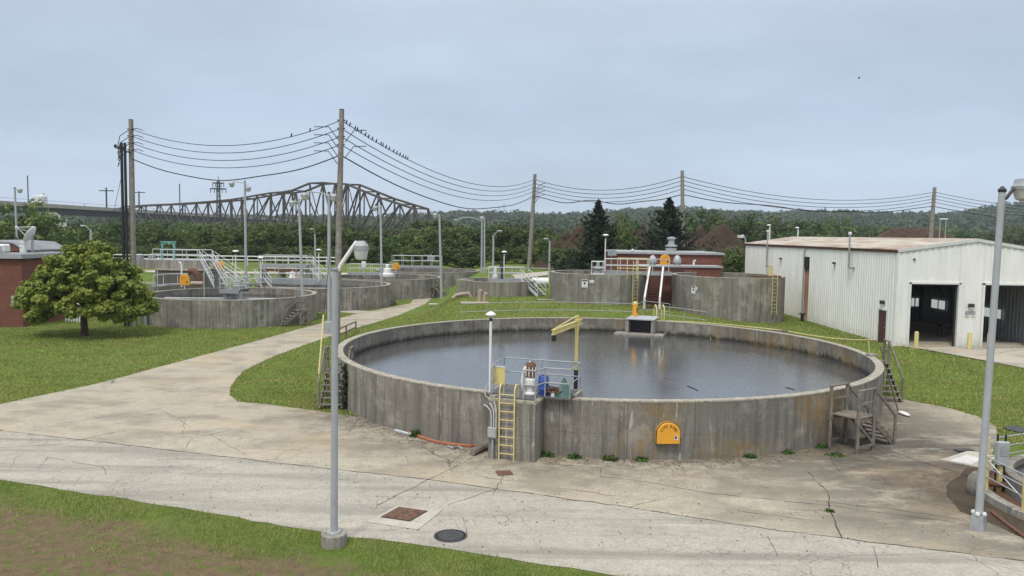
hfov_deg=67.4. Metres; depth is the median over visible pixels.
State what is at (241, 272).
path
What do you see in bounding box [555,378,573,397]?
pump
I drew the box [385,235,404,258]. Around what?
broadleaf tree
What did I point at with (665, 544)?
road
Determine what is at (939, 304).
window
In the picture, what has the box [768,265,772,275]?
board
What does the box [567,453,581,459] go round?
weed
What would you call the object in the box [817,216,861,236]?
broadleaf tree
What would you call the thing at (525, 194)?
wire
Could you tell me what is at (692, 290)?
notice
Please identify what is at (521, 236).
broadleaf tree
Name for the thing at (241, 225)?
broadleaf tree
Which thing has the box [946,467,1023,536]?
dirt verge
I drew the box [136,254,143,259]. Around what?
vent cap
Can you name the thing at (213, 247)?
broadleaf tree
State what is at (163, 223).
broadleaf tree
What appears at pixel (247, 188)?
street lamp
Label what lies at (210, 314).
concrete tank
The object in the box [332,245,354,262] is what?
broadleaf tree
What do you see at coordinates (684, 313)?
pipe railing
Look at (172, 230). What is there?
broadleaf tree
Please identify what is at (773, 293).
yellow ladder
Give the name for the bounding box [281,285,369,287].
water
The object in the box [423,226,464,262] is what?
broadleaf tree
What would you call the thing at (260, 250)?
broadleaf tree
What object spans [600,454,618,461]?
weed
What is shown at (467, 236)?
broadleaf tree
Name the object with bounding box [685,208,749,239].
broadleaf tree
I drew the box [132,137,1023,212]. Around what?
wire
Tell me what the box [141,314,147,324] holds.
transformer box
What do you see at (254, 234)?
broadleaf tree
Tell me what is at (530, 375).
pump unit
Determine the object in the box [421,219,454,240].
broadleaf tree
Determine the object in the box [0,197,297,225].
road bridge
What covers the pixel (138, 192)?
pole
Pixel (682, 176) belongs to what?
utility pole
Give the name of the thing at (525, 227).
broadleaf tree
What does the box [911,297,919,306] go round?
window
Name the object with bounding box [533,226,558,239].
broadleaf tree
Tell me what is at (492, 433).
switch box
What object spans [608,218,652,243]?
broadleaf tree
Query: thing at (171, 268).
concrete channel
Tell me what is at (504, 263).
post lamp
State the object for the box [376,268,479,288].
concrete tank
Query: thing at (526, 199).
wire
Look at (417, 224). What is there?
broadleaf tree
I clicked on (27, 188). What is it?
pole
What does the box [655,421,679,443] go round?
life ring cabinet
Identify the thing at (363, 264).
control box
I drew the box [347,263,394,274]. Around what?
clarifier bridge
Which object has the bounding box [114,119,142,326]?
utility pole
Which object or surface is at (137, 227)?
broadleaf tree
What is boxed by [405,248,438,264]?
broadleaf tree
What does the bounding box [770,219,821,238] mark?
broadleaf tree
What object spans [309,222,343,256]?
broadleaf tree
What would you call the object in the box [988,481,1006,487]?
pit pipe
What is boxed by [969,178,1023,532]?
street lamp
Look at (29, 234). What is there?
satellite dish
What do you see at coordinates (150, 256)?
vent cap
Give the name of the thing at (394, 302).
timber stair
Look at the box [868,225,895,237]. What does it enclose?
broadleaf tree
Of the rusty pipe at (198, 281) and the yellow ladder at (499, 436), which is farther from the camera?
the rusty pipe at (198, 281)
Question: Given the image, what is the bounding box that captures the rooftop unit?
[0,244,9,252]
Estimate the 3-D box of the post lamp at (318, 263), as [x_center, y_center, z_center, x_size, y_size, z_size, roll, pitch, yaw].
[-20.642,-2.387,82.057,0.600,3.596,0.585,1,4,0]
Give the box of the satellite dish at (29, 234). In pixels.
[15,226,35,252]
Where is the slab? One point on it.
(475, 302)
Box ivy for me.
[338,363,347,408]
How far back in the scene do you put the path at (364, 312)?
76.98 m
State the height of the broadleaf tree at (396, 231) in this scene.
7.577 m
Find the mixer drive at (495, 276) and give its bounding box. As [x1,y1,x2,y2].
[493,261,503,278]
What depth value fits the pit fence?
24.04 m
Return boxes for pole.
[27,175,28,200]
[99,187,113,222]
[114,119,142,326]
[135,191,144,221]
[179,184,180,221]
[314,109,366,344]
[527,174,544,269]
[680,171,684,247]
[928,187,936,237]
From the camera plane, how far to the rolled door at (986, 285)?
51.19 m
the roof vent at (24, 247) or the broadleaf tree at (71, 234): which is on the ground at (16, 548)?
the broadleaf tree at (71, 234)
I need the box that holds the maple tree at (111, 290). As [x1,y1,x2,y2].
[9,239,161,336]
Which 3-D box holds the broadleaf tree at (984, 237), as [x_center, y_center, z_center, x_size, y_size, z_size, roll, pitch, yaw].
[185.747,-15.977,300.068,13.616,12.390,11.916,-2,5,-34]
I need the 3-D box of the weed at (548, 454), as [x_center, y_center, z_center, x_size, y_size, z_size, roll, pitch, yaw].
[1.314,6.082,28.056,0.625,0.300,0.454,1,4,0]
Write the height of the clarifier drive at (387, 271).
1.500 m
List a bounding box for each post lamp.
[233,250,238,280]
[316,249,320,281]
[486,311,495,391]
[502,251,505,277]
[603,234,607,257]
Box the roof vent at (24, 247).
[20,242,27,252]
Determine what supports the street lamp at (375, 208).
on the ground at (16, 548)
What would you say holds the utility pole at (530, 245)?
on the ground at (16, 548)
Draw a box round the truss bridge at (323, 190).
[105,182,432,235]
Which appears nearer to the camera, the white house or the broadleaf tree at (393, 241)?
the broadleaf tree at (393, 241)
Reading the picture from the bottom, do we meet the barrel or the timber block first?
the barrel
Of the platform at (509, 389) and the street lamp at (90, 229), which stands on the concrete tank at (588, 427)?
the platform at (509, 389)
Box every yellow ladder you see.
[498,383,518,460]
[631,260,638,304]
[771,276,777,314]
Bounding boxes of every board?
[494,365,505,384]
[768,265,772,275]
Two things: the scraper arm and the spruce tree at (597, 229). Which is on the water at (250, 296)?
the scraper arm
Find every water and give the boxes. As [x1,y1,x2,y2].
[178,294,295,299]
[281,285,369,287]
[354,331,866,398]
[370,279,408,279]
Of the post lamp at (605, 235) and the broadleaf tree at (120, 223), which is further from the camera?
the broadleaf tree at (120, 223)
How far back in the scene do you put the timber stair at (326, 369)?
36.03 m
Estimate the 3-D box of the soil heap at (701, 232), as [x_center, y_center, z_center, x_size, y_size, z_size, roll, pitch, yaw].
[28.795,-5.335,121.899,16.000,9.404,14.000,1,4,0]
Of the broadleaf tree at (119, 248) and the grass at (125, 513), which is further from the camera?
the broadleaf tree at (119, 248)
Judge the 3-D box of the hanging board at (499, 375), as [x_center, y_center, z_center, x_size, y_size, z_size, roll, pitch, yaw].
[-0.461,3.234,28.425,0.522,0.700,0.050,3,5,26]
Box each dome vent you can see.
[649,255,656,264]
[673,255,681,264]
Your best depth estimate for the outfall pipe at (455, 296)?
68.96 m
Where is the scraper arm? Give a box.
[164,297,269,299]
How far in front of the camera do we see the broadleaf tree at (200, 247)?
134.22 m
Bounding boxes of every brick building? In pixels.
[0,240,112,326]
[606,237,724,276]
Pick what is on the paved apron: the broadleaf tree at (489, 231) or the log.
the log
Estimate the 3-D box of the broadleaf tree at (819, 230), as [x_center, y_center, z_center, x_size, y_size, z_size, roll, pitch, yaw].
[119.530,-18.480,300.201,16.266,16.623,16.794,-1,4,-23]
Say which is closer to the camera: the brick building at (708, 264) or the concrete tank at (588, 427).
the concrete tank at (588, 427)
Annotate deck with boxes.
[144,249,212,260]
[488,266,523,281]
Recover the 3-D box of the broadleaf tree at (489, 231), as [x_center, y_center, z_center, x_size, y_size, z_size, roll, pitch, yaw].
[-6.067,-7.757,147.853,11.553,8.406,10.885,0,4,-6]
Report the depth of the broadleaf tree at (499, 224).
182.01 m
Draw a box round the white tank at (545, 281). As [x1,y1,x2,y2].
[532,278,548,287]
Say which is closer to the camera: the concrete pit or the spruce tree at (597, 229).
the concrete pit
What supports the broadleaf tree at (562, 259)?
on the ground at (16, 548)
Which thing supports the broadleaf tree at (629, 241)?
on the ground at (16, 548)
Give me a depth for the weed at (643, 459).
27.58 m
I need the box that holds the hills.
[212,209,1022,249]
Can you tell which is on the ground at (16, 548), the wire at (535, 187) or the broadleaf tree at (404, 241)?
the broadleaf tree at (404, 241)
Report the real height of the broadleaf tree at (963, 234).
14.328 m
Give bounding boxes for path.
[122,268,553,274]
[341,310,382,314]
[513,271,547,277]
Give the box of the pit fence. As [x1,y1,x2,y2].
[985,433,1023,511]
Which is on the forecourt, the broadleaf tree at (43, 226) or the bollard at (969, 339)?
the bollard at (969, 339)
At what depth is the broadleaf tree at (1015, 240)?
326.50 m
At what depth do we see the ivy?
34.85 m
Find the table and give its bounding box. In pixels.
[937,324,952,337]
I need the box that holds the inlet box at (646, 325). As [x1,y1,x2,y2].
[614,315,665,336]
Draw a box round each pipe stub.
[478,289,482,301]
[482,292,486,301]
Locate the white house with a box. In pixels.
[38,212,67,226]
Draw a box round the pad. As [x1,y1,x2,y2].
[941,451,994,467]
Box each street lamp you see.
[14,187,22,237]
[80,225,91,239]
[229,180,250,286]
[289,198,303,295]
[301,191,336,333]
[310,228,316,277]
[321,239,368,549]
[372,205,382,285]
[433,213,442,298]
[453,217,482,272]
[480,215,484,272]
[492,230,501,276]
[543,238,550,277]
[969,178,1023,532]
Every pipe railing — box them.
[460,302,632,318]
[638,301,669,318]
[657,305,706,323]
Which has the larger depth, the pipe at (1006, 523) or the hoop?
the hoop
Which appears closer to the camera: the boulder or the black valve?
the boulder
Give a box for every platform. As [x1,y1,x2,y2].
[219,276,249,299]
[258,254,312,281]
[489,357,582,400]
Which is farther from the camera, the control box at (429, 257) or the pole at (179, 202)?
the pole at (179, 202)
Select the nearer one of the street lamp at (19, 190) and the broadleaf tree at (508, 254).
the street lamp at (19, 190)
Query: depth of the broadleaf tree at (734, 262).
86.68 m
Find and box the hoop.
[653,304,664,320]
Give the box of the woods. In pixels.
[0,201,1023,243]
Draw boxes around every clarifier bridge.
[257,267,326,284]
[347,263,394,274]
[392,255,439,267]
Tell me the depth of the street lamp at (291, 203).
67.83 m
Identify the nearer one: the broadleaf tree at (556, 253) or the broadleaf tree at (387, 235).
the broadleaf tree at (556, 253)
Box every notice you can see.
[582,279,587,287]
[691,286,695,293]
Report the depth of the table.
56.22 m
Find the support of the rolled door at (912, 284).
in the metal building at (881, 289)
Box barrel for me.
[538,374,548,395]
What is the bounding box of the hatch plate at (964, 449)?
[953,448,974,450]
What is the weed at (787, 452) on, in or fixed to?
on the paved apron
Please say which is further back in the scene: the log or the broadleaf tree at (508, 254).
the broadleaf tree at (508, 254)
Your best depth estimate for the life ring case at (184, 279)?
74.37 m
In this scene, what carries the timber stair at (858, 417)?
on the ground at (16, 548)
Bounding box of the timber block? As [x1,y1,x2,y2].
[767,329,787,332]
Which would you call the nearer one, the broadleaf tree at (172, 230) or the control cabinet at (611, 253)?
the control cabinet at (611, 253)
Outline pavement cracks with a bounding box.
[0,409,1022,565]
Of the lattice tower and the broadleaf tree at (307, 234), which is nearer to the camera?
the broadleaf tree at (307, 234)
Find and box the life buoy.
[632,301,637,315]
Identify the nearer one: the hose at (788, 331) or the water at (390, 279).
the hose at (788, 331)
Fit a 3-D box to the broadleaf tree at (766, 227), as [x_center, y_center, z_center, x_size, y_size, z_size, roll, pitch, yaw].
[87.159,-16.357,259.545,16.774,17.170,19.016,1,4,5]
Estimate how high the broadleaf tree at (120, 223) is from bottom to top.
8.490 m
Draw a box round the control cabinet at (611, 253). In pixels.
[608,250,616,270]
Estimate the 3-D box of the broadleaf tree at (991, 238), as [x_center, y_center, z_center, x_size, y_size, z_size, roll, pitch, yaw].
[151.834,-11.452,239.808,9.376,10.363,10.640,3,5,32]
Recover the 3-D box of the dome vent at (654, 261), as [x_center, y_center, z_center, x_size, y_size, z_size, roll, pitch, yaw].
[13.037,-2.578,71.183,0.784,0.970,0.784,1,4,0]
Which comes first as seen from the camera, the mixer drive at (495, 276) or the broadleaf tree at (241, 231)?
the mixer drive at (495, 276)
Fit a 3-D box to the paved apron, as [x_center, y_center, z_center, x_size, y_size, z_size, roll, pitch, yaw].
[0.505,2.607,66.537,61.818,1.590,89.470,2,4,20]
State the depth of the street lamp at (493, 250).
89.82 m
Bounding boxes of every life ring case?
[180,274,189,288]
[215,261,224,286]
[393,263,399,273]
[660,254,669,264]
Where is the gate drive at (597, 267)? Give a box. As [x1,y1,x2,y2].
[591,261,604,274]
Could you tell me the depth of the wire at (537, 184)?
97.67 m
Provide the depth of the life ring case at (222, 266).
80.57 m
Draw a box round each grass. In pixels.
[0,479,759,575]
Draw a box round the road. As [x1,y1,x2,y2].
[0,431,1023,575]
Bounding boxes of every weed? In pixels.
[408,428,420,437]
[541,451,555,457]
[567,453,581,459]
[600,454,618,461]
[632,456,648,462]
[742,453,757,458]
[781,449,795,454]
[815,443,830,448]
[824,451,847,457]
[824,508,834,512]
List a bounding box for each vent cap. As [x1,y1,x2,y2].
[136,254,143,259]
[148,254,155,258]
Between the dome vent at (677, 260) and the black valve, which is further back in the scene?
the dome vent at (677, 260)
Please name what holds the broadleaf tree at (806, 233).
on the ground at (16, 548)
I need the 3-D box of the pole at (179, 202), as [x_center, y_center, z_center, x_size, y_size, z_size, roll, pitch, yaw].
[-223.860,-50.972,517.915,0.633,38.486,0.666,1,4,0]
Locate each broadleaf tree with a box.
[0,198,73,251]
[0,225,61,251]
[4,210,80,243]
[52,224,75,243]
[68,223,97,243]
[77,223,120,246]
[84,225,118,235]
[97,221,129,257]
[111,242,136,257]
[117,224,150,245]
[118,221,152,237]
[128,222,182,248]
[128,244,158,257]
[143,219,182,247]
[148,243,178,258]
[157,225,194,257]
[169,243,200,258]
[174,221,206,233]
[181,224,213,256]
[188,244,215,258]
[195,221,235,258]
[201,225,258,258]
[202,241,238,260]
[227,244,252,259]
[230,221,274,242]
[235,224,267,252]
[242,220,303,259]
[247,245,267,259]
[264,223,302,256]
[264,246,293,262]
[280,219,333,258]
[282,246,317,261]
[308,247,334,263]
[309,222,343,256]
[323,228,359,258]
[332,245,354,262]
[333,221,362,245]
[342,229,383,261]
[349,243,378,262]
[360,228,392,242]
[365,244,400,263]
[373,233,391,256]
[383,228,419,247]
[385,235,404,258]
[389,246,410,263]
[395,226,441,262]
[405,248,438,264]
[406,220,446,254]
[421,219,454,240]
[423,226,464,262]
[425,246,461,264]
[441,225,487,264]
[444,248,477,268]
[445,225,463,239]
[454,226,504,262]
[466,246,500,266]
[470,222,511,251]
[486,224,520,250]
[494,247,521,263]
[502,226,545,262]
[503,222,537,240]
[511,245,536,263]
[523,236,553,262]
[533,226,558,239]
[534,233,568,256]
[538,247,579,269]
[553,253,583,269]
[603,210,641,260]
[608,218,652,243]
[645,225,666,249]
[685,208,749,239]
[701,215,766,241]
[715,250,744,270]
[720,244,745,272]
[735,212,773,245]
[754,214,783,234]
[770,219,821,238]
[778,229,816,237]
[802,220,836,236]
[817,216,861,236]
[832,233,869,236]
[857,226,875,236]
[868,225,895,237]
[946,228,975,238]
[975,232,1007,240]
[985,236,1014,244]
[994,225,1023,245]
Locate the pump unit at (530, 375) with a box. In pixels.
[521,361,536,394]
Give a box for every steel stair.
[199,251,227,288]
[202,251,250,286]
[254,269,271,286]
[306,257,326,277]
[520,268,545,296]
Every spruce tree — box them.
[545,198,631,269]
[593,197,730,271]
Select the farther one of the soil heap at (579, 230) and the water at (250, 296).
the soil heap at (579, 230)
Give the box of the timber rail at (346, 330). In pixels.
[340,321,356,337]
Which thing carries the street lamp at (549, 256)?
on the ground at (16, 548)
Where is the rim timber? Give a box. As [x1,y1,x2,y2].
[752,276,780,277]
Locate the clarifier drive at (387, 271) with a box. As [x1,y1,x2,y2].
[379,264,394,276]
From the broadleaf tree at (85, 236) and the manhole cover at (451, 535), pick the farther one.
the broadleaf tree at (85, 236)
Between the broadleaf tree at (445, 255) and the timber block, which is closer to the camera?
the timber block
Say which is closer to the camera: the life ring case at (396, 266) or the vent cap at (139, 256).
the vent cap at (139, 256)
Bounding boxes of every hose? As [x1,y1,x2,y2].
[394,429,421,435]
[406,431,474,446]
[546,386,561,394]
[666,320,875,340]
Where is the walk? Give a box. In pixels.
[831,439,881,454]
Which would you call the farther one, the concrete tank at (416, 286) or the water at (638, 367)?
the concrete tank at (416, 286)
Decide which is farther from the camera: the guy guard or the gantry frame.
the gantry frame
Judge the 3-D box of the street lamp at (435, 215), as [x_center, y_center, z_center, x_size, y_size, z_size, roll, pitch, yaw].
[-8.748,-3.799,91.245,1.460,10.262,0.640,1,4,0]
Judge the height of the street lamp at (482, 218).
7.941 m
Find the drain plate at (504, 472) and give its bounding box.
[495,470,513,475]
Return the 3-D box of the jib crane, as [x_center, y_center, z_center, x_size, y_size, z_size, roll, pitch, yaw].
[2.011,2.493,28.255,0.213,2.831,2.795,3,4,25]
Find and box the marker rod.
[865,341,878,356]
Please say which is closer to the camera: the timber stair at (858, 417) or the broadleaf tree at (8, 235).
the timber stair at (858, 417)
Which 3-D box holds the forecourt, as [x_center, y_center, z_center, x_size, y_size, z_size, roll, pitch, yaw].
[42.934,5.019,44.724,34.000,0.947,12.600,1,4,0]
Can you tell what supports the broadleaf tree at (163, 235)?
on the ground at (16, 548)
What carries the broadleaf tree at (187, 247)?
on the ground at (16, 548)
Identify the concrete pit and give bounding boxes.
[984,454,1023,519]
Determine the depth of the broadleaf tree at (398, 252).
131.54 m
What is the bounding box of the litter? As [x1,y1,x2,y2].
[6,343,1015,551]
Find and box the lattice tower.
[210,176,225,230]
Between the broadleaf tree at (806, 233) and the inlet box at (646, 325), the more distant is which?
the broadleaf tree at (806, 233)
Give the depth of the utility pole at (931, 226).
129.16 m
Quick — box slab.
[460,302,489,303]
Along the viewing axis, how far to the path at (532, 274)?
98.60 m
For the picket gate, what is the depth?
65.79 m
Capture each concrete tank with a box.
[148,287,316,328]
[255,280,390,311]
[331,274,439,299]
[338,317,883,459]
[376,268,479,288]
[456,277,534,296]
[550,270,647,304]
[671,272,785,322]
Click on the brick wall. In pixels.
(666, 290)
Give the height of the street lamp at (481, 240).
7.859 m
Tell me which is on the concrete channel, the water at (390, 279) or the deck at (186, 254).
the deck at (186, 254)
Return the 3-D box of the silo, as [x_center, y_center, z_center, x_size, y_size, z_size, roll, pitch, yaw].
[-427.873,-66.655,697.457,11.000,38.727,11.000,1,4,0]
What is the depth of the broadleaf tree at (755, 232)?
210.84 m
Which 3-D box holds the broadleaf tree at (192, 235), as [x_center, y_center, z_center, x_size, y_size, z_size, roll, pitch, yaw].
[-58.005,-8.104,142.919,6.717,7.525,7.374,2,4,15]
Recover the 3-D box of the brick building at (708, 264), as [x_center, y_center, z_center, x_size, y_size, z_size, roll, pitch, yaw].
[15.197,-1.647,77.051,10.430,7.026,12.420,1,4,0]
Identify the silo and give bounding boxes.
[33,193,47,203]
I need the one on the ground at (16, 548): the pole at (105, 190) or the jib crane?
the pole at (105, 190)
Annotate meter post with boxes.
[993,434,1009,491]
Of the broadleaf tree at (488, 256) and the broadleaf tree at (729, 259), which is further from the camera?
the broadleaf tree at (488, 256)
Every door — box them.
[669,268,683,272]
[878,310,885,340]
[912,284,955,285]
[986,285,1023,286]
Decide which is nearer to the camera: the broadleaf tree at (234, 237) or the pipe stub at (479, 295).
the pipe stub at (479, 295)
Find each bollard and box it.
[912,331,918,348]
[967,332,971,348]
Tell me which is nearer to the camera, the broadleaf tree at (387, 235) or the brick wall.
the brick wall
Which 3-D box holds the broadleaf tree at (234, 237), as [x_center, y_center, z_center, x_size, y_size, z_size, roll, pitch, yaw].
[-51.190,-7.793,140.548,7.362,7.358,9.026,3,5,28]
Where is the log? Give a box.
[470,443,487,455]
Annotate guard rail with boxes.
[113,254,334,266]
[617,258,647,278]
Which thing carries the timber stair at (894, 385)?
on the ground at (16, 548)
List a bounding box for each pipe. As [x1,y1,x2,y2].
[188,268,203,286]
[452,292,471,299]
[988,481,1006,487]
[990,510,1023,537]
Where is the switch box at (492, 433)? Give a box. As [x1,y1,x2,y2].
[484,401,497,458]
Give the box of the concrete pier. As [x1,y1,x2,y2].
[488,394,544,462]
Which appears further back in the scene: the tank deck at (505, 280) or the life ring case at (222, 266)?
the life ring case at (222, 266)
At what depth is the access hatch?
21.79 m
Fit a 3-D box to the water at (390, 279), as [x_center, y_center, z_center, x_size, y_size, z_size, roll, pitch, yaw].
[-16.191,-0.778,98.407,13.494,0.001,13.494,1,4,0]
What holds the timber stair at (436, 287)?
on the ground at (16, 548)
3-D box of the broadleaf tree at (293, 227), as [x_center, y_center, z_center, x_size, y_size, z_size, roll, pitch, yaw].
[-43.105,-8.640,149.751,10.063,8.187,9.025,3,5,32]
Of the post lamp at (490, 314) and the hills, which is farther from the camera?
the hills
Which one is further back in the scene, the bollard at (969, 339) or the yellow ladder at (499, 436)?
the bollard at (969, 339)
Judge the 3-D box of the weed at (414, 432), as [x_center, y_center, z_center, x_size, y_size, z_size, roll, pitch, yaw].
[-3.824,5.779,30.488,0.596,0.407,0.458,1,4,0]
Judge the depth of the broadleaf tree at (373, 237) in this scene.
138.97 m
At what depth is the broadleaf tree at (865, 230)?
329.18 m
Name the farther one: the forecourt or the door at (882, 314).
the door at (882, 314)
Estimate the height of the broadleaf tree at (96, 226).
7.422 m
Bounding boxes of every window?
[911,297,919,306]
[930,298,946,310]
[984,306,1002,319]
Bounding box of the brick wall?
[648,275,671,306]
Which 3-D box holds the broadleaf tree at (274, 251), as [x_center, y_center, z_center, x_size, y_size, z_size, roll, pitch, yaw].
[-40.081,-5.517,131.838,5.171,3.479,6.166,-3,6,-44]
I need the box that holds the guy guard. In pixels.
[318,314,323,374]
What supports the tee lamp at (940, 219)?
on the ground at (16, 548)
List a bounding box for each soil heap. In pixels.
[533,226,589,267]
[616,224,653,248]
[662,225,706,248]
[685,224,745,254]
[876,227,954,237]
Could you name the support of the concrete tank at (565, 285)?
on the ground at (16, 548)
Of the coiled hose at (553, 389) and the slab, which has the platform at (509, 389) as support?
the coiled hose at (553, 389)
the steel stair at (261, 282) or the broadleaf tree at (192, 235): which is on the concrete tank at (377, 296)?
the steel stair at (261, 282)
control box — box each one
[361,261,365,276]
[427,254,434,269]
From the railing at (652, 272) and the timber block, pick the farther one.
the railing at (652, 272)
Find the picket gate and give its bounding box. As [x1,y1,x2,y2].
[65,303,79,321]
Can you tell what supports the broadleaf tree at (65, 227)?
on the ground at (16, 548)
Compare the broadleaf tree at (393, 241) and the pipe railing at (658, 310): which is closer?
the pipe railing at (658, 310)
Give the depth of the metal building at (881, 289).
55.21 m
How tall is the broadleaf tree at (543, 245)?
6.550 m
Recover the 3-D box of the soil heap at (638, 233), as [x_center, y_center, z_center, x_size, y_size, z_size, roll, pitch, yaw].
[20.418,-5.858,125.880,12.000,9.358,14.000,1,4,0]
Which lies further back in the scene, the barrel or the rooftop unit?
the rooftop unit
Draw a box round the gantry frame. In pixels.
[160,241,175,258]
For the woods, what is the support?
on the ground at (16, 548)
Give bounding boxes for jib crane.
[551,315,582,388]
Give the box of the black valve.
[799,313,805,320]
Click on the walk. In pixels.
(848, 447)
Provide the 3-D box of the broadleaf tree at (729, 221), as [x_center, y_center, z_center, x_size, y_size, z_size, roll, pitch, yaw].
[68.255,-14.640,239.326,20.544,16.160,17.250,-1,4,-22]
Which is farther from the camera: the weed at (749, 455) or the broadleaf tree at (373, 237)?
the broadleaf tree at (373, 237)
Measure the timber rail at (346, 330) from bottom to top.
1.050 m
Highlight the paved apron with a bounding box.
[0,298,1023,560]
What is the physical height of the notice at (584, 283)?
0.680 m
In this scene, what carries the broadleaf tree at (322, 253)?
on the ground at (16, 548)
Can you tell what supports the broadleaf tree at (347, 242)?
on the ground at (16, 548)
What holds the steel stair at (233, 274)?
attached to the deck at (186, 254)
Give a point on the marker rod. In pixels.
(870, 354)
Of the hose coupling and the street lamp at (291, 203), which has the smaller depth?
the hose coupling
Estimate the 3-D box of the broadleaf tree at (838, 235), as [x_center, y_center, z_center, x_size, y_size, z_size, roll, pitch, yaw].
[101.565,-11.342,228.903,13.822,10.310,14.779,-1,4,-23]
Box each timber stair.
[279,296,310,326]
[317,345,353,409]
[373,282,396,304]
[427,277,448,297]
[827,382,896,454]
[880,339,903,401]
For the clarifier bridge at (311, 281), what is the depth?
82.34 m
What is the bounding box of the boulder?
[966,470,985,494]
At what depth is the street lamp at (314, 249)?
111.81 m
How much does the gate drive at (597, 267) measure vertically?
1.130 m
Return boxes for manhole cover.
[434,529,466,542]
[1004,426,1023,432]
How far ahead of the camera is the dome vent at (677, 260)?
71.72 m
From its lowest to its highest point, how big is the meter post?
2.050 m
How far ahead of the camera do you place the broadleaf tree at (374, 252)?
131.09 m
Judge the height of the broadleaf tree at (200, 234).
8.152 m
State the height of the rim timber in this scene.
0.140 m
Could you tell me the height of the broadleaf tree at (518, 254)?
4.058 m
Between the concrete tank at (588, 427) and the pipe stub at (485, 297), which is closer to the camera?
the concrete tank at (588, 427)
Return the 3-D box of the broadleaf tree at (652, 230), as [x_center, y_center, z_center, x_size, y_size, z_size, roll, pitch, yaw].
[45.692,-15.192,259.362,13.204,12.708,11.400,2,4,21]
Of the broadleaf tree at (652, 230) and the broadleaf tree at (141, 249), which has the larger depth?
the broadleaf tree at (652, 230)
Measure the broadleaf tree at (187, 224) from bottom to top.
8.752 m
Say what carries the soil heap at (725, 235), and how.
on the ground at (16, 548)
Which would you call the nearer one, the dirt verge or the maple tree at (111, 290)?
the dirt verge
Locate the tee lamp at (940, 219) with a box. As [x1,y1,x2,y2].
[939,218,947,237]
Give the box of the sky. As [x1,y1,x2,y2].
[0,0,1023,216]
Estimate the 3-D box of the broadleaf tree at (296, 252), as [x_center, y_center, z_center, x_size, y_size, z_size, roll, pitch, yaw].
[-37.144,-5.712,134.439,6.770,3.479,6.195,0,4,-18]
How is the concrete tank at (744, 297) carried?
on the ground at (16, 548)
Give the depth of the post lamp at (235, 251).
69.60 m
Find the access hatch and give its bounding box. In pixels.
[367,504,443,529]
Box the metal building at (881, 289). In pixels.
[745,230,1023,347]
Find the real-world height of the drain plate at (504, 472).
0.020 m
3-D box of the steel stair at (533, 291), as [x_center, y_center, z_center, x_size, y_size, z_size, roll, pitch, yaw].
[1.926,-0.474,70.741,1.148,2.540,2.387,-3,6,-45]
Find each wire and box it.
[132,121,1019,205]
[132,129,1023,209]
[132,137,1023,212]
[132,145,1021,215]
[132,156,1021,221]
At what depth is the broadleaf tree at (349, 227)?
168.21 m
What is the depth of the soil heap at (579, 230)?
120.17 m
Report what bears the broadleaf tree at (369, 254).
on the ground at (16, 548)
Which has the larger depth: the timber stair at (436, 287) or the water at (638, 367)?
the timber stair at (436, 287)
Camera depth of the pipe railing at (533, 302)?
55.17 m
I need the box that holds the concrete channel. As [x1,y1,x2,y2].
[136,260,224,293]
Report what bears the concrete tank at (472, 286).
on the ground at (16, 548)
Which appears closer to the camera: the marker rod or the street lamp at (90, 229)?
the marker rod
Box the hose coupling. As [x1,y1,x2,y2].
[447,445,463,449]
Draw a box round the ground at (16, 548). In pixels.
[0,254,1023,575]
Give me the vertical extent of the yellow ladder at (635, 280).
3.780 m
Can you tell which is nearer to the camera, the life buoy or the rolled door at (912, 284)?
the rolled door at (912, 284)
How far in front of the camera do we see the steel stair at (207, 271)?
75.94 m
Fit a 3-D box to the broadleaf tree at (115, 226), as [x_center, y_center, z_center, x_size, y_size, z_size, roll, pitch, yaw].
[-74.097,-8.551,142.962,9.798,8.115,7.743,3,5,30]
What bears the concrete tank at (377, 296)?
on the ground at (16, 548)
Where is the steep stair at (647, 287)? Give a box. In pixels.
[643,266,663,309]
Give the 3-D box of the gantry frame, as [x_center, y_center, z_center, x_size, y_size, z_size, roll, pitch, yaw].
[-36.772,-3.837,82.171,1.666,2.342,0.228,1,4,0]
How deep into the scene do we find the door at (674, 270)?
70.88 m
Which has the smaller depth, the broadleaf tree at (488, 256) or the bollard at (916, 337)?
the bollard at (916, 337)
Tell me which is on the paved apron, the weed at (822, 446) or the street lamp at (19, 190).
the weed at (822, 446)
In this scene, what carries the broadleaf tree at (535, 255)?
on the ground at (16, 548)
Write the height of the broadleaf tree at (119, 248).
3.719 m
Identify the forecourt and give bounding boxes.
[905,346,1023,367]
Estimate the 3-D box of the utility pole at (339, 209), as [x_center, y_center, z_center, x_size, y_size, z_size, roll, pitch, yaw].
[-12.231,-3.719,50.205,3.662,17.000,9.687,1,4,0]
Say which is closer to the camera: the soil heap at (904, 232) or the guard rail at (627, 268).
the guard rail at (627, 268)
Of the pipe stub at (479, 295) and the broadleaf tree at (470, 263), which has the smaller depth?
the pipe stub at (479, 295)
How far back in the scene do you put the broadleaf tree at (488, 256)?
131.73 m
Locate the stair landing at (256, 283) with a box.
[244,273,258,284]

